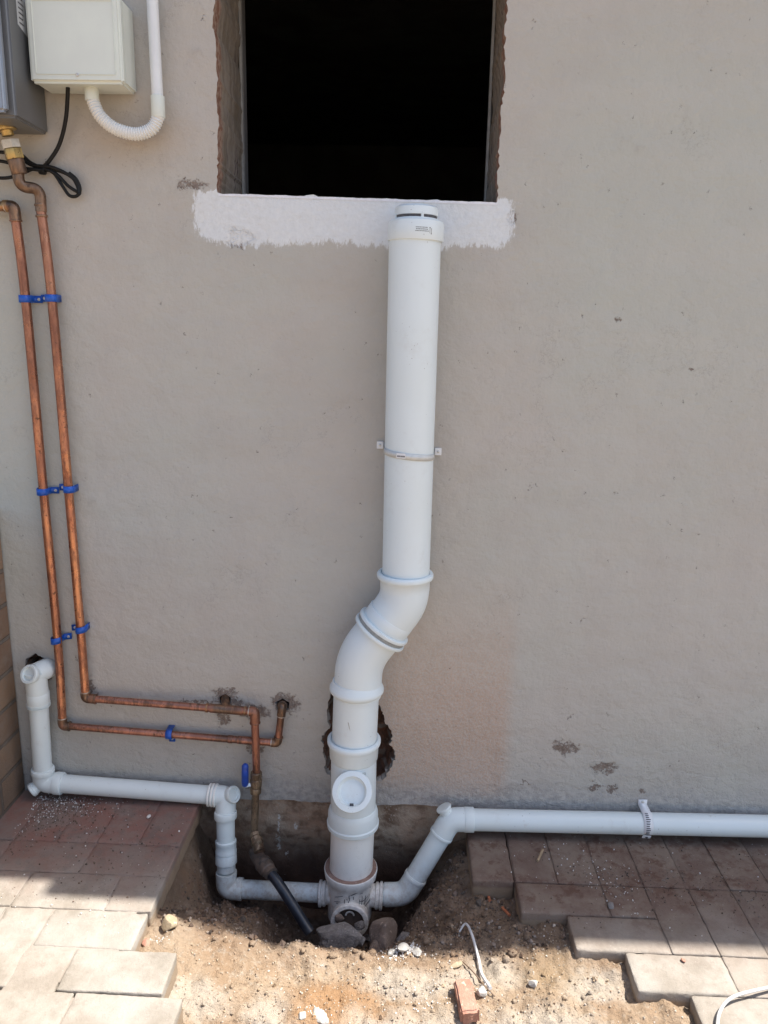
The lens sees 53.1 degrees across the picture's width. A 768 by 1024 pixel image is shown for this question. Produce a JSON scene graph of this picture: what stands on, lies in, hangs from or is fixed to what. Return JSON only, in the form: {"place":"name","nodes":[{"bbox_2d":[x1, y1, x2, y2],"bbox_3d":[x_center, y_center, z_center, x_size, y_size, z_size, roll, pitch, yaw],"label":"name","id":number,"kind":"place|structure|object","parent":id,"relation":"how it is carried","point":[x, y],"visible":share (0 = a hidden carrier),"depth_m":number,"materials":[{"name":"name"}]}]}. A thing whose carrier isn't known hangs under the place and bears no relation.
{"place":"outdoors","nodes":[
{"label":"outdoors","id":0,"kind":"place"},
{"bbox_2d":[139,823,693,1023],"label":"ground","id":1,"kind":"structure","parent":0,"point":[178,940],"depth_m":1.58,"materials":[{"name":"soil"}]},
{"bbox_2d":[0,539,24,818],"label":"brick wall","id":2,"kind":"structure","parent":1,"relation":"on","point":[12,787],"depth_m":1.92,"materials":[{"name":"brown brick"}]},
{"bbox_2d":[0,790,202,1023],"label":"paving","id":3,"kind":"structure","parent":1,"relation":"on","point":[31,975],"depth_m":1.70,"materials":[{"name":"brown concrete"}]},
{"bbox_2d":[33,910,147,951],"bbox_3d":[-0.597,0.875,1.573,0.201,0.055,0.101,2,13,2],"label":"paver","id":4,"kind":"object","parent":3,"relation":"in","point":[87,929],"visible":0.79,"depth_m":1.56,"materials":[{"name":"beige concrete"}]},
{"bbox_2d":[56,949,177,997],"bbox_3d":[-0.508,0.899,1.471,0.200,0.055,0.100,2,13,2],"label":"paver","id":5,"kind":"object","parent":1,"relation":"on","point":[127,973],"visible":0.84,"depth_m":1.46,"materials":[{"name":"beige concrete"}]},
{"bbox_2d":[142,938,149,946],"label":"stone","id":6,"kind":"object","parent":1,"relation":"on","point":[146,942],"visible":1,"depth_m":1.57,"materials":[{"name":"pink stone"}]},
{"bbox_2d":[161,914,176,931],"bbox_3d":[-0.453,0.869,1.619,0.033,0.033,0.035,2,26,-27],"label":"stone","id":7,"kind":"object","parent":1,"relation":"on","point":[169,922],"visible":1,"depth_m":1.61,"materials":[{"name":"beige stone"}]},
{"bbox_2d":[298,1011,305,1019],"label":"rubble","id":8,"kind":"object","parent":1,"relation":"on","point":[301,1015],"visible":1,"depth_m":1.47,"materials":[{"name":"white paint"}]},
{"bbox_2d":[150,931,489,1018],"bbox_3d":[-0.137,0.930,1.576,0.714,0.093,0.219,2,13,2],"label":"plaster rubble","id":9,"kind":"object","parent":1,"relation":"on","point":[409,950],"visible":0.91,"depth_m":1.63,"materials":[{"name":"white stone"}]},
{"bbox_2d":[313,1007,328,1023],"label":"rubble","id":10,"kind":"object","parent":1,"relation":"on","point":[321,1017],"visible":1,"depth_m":1.48,"materials":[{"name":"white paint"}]},
{"bbox_2d":[316,922,362,948],"bbox_3d":[-0.106,1.003,1.818,0.108,0.059,0.065,-1,13,-10],"label":"stone","id":11,"kind":"object","parent":1,"relation":"on","point":[342,935],"visible":0.83,"depth_m":1.79,"materials":[{"name":"grey stone"}]},
{"bbox_2d":[357,936,364,946],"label":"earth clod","id":12,"kind":"object","parent":11,"relation":"on","point":[361,943],"visible":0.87,"depth_m":1.80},
{"bbox_2d":[364,934,369,941],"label":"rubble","id":13,"kind":"object","parent":1,"relation":"on","point":[367,937],"visible":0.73,"depth_m":2.01,"materials":[{"name":"grey stone"}]},
{"bbox_2d":[369,940,380,951],"bbox_3d":[-0.016,1.023,1.790,0.037,0.042,0.034,17,3,26],"label":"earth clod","id":14,"kind":"object","parent":1,"relation":"on","point":[374,945],"visible":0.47,"depth_m":1.79,"materials":[{"name":"brown soil"}]},
{"bbox_2d":[369,917,396,949],"bbox_3d":[-0.006,1.004,1.821,0.066,0.089,0.079,6,14,20],"label":"stone","id":15,"kind":"object","parent":1,"relation":"on","point":[383,932],"visible":0.76,"depth_m":1.80,"materials":[{"name":"brown stone"}]},
{"bbox_2d":[0,0,767,911],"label":"house","id":16,"kind":"structure","parent":1,"relation":"on","point":[588,178],"depth_m":1.81,"materials":[{"name":"beige paint"}]},
{"bbox_2d":[0,0,46,134],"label":"water heater","id":17,"kind":"object","parent":16,"relation":"attached to","point":[22,104],"visible":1,"depth_m":1.53,"materials":[{"name":"grey metal"}]},
{"bbox_2d":[0,125,27,174],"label":"brass connector","id":18,"kind":"object","parent":17,"relation":"attached to","point":[13,152],"visible":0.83,"depth_m":1.61,"materials":[{"name":"gold metal"}]},
{"bbox_2d":[18,295,42,302],"bbox_3d":[-0.795,-0.478,1.725,0.044,0.017,0.036,2,13,2],"label":"pipe clip","id":19,"kind":"object","parent":16,"relation":"attached to","point":[30,298],"visible":1,"depth_m":1.72,"materials":[{"name":"blue plastic"}]},
{"bbox_2d":[36,487,58,495],"bbox_3d":[-0.801,-0.049,1.826,0.045,0.017,0.036,2,13,2],"label":"pipe clip","id":20,"kind":"object","parent":16,"relation":"attached to","point":[47,491],"visible":0.99,"depth_m":1.82,"materials":[{"name":"blue plastic"}]},
{"bbox_2d":[41,294,61,301],"bbox_3d":[-0.754,-0.480,1.724,0.044,0.017,0.036,2,13,2],"label":"pipe clip","id":21,"kind":"object","parent":16,"relation":"attached to","point":[50,298],"visible":0.99,"depth_m":1.71,"materials":[{"name":"blue plastic"}]},
{"bbox_2d":[50,633,71,644],"bbox_3d":[-0.805,0.316,1.911,0.045,0.023,0.036,2,13,2],"label":"pipe clip","id":22,"kind":"object","parent":16,"relation":"attached to","point":[65,636],"visible":0.99,"depth_m":1.91,"materials":[{"name":"blue plastic"}]},
{"bbox_2d":[59,484,78,492],"bbox_3d":[-0.754,-0.056,1.823,0.045,0.017,0.036,2,13,2],"label":"pipe clip","id":23,"kind":"object","parent":16,"relation":"attached to","point":[73,489],"visible":0.96,"depth_m":1.81,"materials":[{"name":"blue plastic"}]},
{"bbox_2d":[25,0,135,93],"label":"junction box","id":24,"kind":"object","parent":16,"relation":"attached to","point":[76,46],"visible":0.98,"depth_m":1.54,"materials":[{"name":"beige plastic"}]},
{"bbox_2d":[0,87,81,197],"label":"cable","id":25,"kind":"object","parent":24,"relation":"hanging from","point":[44,168],"visible":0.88,"depth_m":1.66,"materials":[{"name":"black rubber"}]},
{"bbox_2d":[84,0,164,140],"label":"conduit","id":26,"kind":"object","parent":24,"relation":"attached to","point":[149,129],"visible":0.99,"depth_m":1.60,"materials":[{"name":"beige plastic"}]},
{"bbox_2d":[71,622,89,633],"bbox_3d":[-0.758,0.289,1.904,0.045,0.023,0.036,2,13,2],"label":"pipe clip","id":27,"kind":"object","parent":16,"relation":"attached to","point":[85,628],"visible":0.95,"depth_m":1.89,"materials":[{"name":"blue plastic"}]},
{"bbox_2d":[12,173,261,846],"bbox_3d":[-0.551,0.060,1.844,0.506,1.629,0.094,2,13,2],"label":"copper pipe","id":28,"kind":"object","parent":16,"relation":"attached to","point":[254,784],"visible":0.98,"depth_m":1.85,"materials":[{"name":"orange metal"}]},
{"bbox_2d":[249,831,313,935],"bbox_3d":[-0.266,0.929,1.919,0.236,0.181,0.052,14,18,43],"label":"poly pipe","id":29,"kind":"object","parent":28,"relation":"attached to","point":[265,867],"visible":1,"depth_m":1.91,"materials":[{"name":"black plastic"}]},
{"bbox_2d":[0,200,286,746],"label":"copper pipe","id":30,"kind":"object","parent":16,"relation":"attached to","point":[12,208],"visible":0.98,"depth_m":1.85,"materials":[{"name":"orange metal"}]},
{"bbox_2d":[20,658,318,902],"bbox_3d":[-0.530,0.690,1.943,0.784,0.626,0.150,4,13,11],"label":"waste pipe","id":31,"kind":"object","parent":16,"relation":"attached to","point":[222,800],"visible":1,"depth_m":1.96,"materials":[{"name":"white plastic"}]},
{"bbox_2d":[165,725,174,741],"bbox_3d":[-0.546,0.573,1.963,0.016,0.045,0.036,2,13,2],"label":"pipe clip","id":32,"kind":"object","parent":16,"relation":"attached to","point":[168,731],"visible":0.93,"depth_m":1.95,"materials":[{"name":"blue plastic"}]},
{"bbox_2d":[317,203,443,934],"bbox_3d":[-0.022,0.208,1.795,0.260,1.742,0.182,-4,14,-22],"label":"soil stack","id":33,"kind":"object","parent":16,"relation":"attached to","point":[388,618],"visible":0.96,"depth_m":1.73,"materials":[{"name":"white plastic"}]},
{"bbox_2d":[334,913,344,922],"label":"earth clod","id":34,"kind":"object","parent":33,"relation":"in","point":[339,917],"visible":1,"depth_m":1.91,"materials":[{"name":"brown soil"}]},
{"bbox_2d":[354,921,364,929],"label":"earth clod","id":35,"kind":"object","parent":33,"relation":"in","point":[359,925],"visible":1,"depth_m":1.89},
{"bbox_2d":[377,441,441,460],"bbox_3d":[0.056,-0.134,1.725,0.151,0.029,0.132,2,13,2],"label":"pipe bracket","id":36,"kind":"object","parent":16,"relation":"attached to","point":[399,455],"visible":0.98,"depth_m":1.67,"materials":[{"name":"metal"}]},
{"bbox_2d":[382,802,767,906],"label":"waste pipe","id":37,"kind":"object","parent":16,"relation":"attached to","point":[445,828],"visible":1,"depth_m":1.94,"materials":[{"name":"white plastic"}]},
{"bbox_2d":[638,799,653,838],"bbox_3d":[0.665,0.788,1.955,0.023,0.083,0.065,2,13,2],"label":"pipe bracket","id":38,"kind":"object","parent":16,"relation":"attached to","point":[647,817],"visible":0.84,"depth_m":1.93,"materials":[{"name":"white plastic"}]},
{"bbox_2d":[172,861,603,1023],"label":"soil lumps","id":39,"kind":"object","parent":1,"relation":"on","point":[505,959],"visible":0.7,"depth_m":1.64,"materials":[{"name":"brown soil"}]},
{"bbox_2d":[387,948,397,955],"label":"rubble","id":40,"kind":"object","parent":1,"relation":"on","point":[393,951],"visible":1,"depth_m":1.65,"materials":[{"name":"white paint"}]},
{"bbox_2d":[396,932,409,941],"bbox_3d":[0.049,1.013,1.816,0.039,0.031,0.033,-8,26,-33],"label":"earth clod","id":41,"kind":"object","parent":1,"relation":"on","point":[402,935],"visible":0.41,"depth_m":1.81,"materials":[{"name":"soil"}]},
{"bbox_2d":[398,942,409,952],"bbox_3d":[0.043,0.933,1.647,0.028,0.016,0.023,2,13,4],"label":"rubble","id":42,"kind":"object","parent":1,"relation":"on","point":[403,947],"visible":1,"depth_m":1.64,"materials":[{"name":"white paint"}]},
{"bbox_2d":[412,947,421,955],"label":"rubble","id":43,"kind":"object","parent":1,"relation":"on","point":[416,951],"visible":1,"depth_m":1.64,"materials":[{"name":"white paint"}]},
{"bbox_2d":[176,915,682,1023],"bbox_3d":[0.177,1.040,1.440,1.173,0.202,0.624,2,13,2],"label":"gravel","id":44,"kind":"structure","parent":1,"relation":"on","point":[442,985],"depth_m":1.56,"materials":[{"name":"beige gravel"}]},
{"bbox_2d":[449,961,462,968],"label":"rubble","id":45,"kind":"object","parent":1,"relation":"on","point":[457,964],"visible":1,"depth_m":1.60,"materials":[{"name":"beige stone"}]},
{"bbox_2d":[454,979,479,1023],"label":"brick fragment","id":46,"kind":"object","parent":1,"relation":"on","point":[468,1010],"visible":1,"depth_m":1.49,"materials":[{"name":"brick"}]},
{"bbox_2d":[458,923,491,989],"bbox_3d":[0.196,0.941,1.627,0.024,0.025,0.179,-2,14,-15],"label":"plastic strip","id":47,"kind":"object","parent":1,"relation":"on","point":[484,979],"visible":1,"depth_m":1.63,"materials":[{"name":"white plastic"}]},
{"bbox_2d":[462,961,494,996],"bbox_3d":[0.191,0.952,1.569,0.009,0.015,0.107,-7,15,-30],"label":"twig","id":48,"kind":"object","parent":1,"relation":"on","point":[478,978],"visible":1,"depth_m":1.56,"materials":[{"name":"beige wood"}]},
{"bbox_2d":[476,986,486,997],"bbox_3d":[0.196,0.960,1.537,0.021,0.017,0.024,13,-1,-30],"label":"rubble","id":49,"kind":"object","parent":1,"relation":"on","point":[481,991],"visible":1,"depth_m":1.53,"materials":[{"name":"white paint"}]},
{"bbox_2d":[466,831,513,899],"bbox_3d":[0.260,0.870,1.909,0.100,0.054,0.199,2,13,2],"label":"paver","id":50,"kind":"object","parent":1,"relation":"on","point":[488,860],"visible":0.93,"depth_m":1.86,"materials":[{"name":"concrete"}]},
{"bbox_2d":[501,907,510,916],"bbox_3d":[0.282,0.923,1.774,0.007,0.013,0.033,-4,14,-21],"label":"brick chip","id":51,"kind":"object","parent":1,"relation":"on","point":[506,911],"visible":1,"depth_m":1.77,"materials":[{"name":"orange brick"}]},
{"bbox_2d":[528,980,536,987],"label":"stone","id":52,"kind":"object","parent":1,"relation":"on","point":[532,983],"visible":1,"depth_m":1.54,"materials":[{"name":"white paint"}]},
{"bbox_2d":[515,883,609,925],"bbox_3d":[0.405,0.907,1.758,0.200,0.055,0.100,2,13,2],"label":"paver","id":53,"kind":"object","parent":1,"relation":"on","point":[571,898],"visible":0.82,"depth_m":1.74,"materials":[{"name":"concrete"}]},
{"bbox_2d":[567,916,669,962],"bbox_3d":[0.502,0.933,1.659,0.200,0.055,0.100,2,13,2],"label":"paver","id":54,"kind":"object","parent":1,"relation":"on","point":[615,940],"visible":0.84,"depth_m":1.64,"materials":[{"name":"beige concrete"}]},
{"bbox_2d":[624,953,737,1007],"bbox_3d":[0.599,0.957,1.558,0.200,0.055,0.100,2,13,2],"label":"paver","id":55,"kind":"object","parent":1,"relation":"on","point":[675,980],"visible":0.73,"depth_m":1.54,"materials":[{"name":"beige concrete"}]},
{"bbox_2d":[504,832,767,1000],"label":"paving","id":56,"kind":"structure","parent":0,"point":[741,955],"depth_m":1.81,"materials":[{"name":"beige concrete"}]},
{"bbox_2d":[1,793,765,936],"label":"plaster crumbs","id":57,"kind":"object","parent":56,"relation":"on","point":[179,831],"visible":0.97,"depth_m":1.91,"materials":[{"name":"white paint"}]},
{"bbox_2d":[1,794,766,935],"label":"loose soil","id":58,"kind":"structure","parent":56,"relation":"on","point":[739,900],"depth_m":1.83,"materials":[{"name":"brown soil"}]},
{"bbox_2d":[536,849,543,861],"bbox_3d":[0.384,0.845,1.889,0.006,0.006,0.046,8,15,26],"label":"wood chip","id":59,"kind":"object","parent":56,"relation":"on","point":[539,856],"visible":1,"depth_m":1.88,"materials":[{"name":"beige wood"}]},
{"bbox_2d":[608,902,613,908],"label":"rubble","id":60,"kind":"object","parent":56,"relation":"on","point":[610,905],"visible":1,"depth_m":1.73,"materials":[{"name":"grey stone"}]},
{"bbox_2d":[689,996,767,1023],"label":"paver","id":61,"kind":"object","parent":56,"relation":"in","point":[703,1009],"visible":0.92,"depth_m":1.47,"materials":[{"name":"beige concrete"}]},
{"bbox_2d":[716,986,767,1023],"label":"white cable","id":62,"kind":"object","parent":56,"relation":"on","point":[728,1000],"visible":1,"depth_m":1.48,"materials":[{"name":"white plastic"}]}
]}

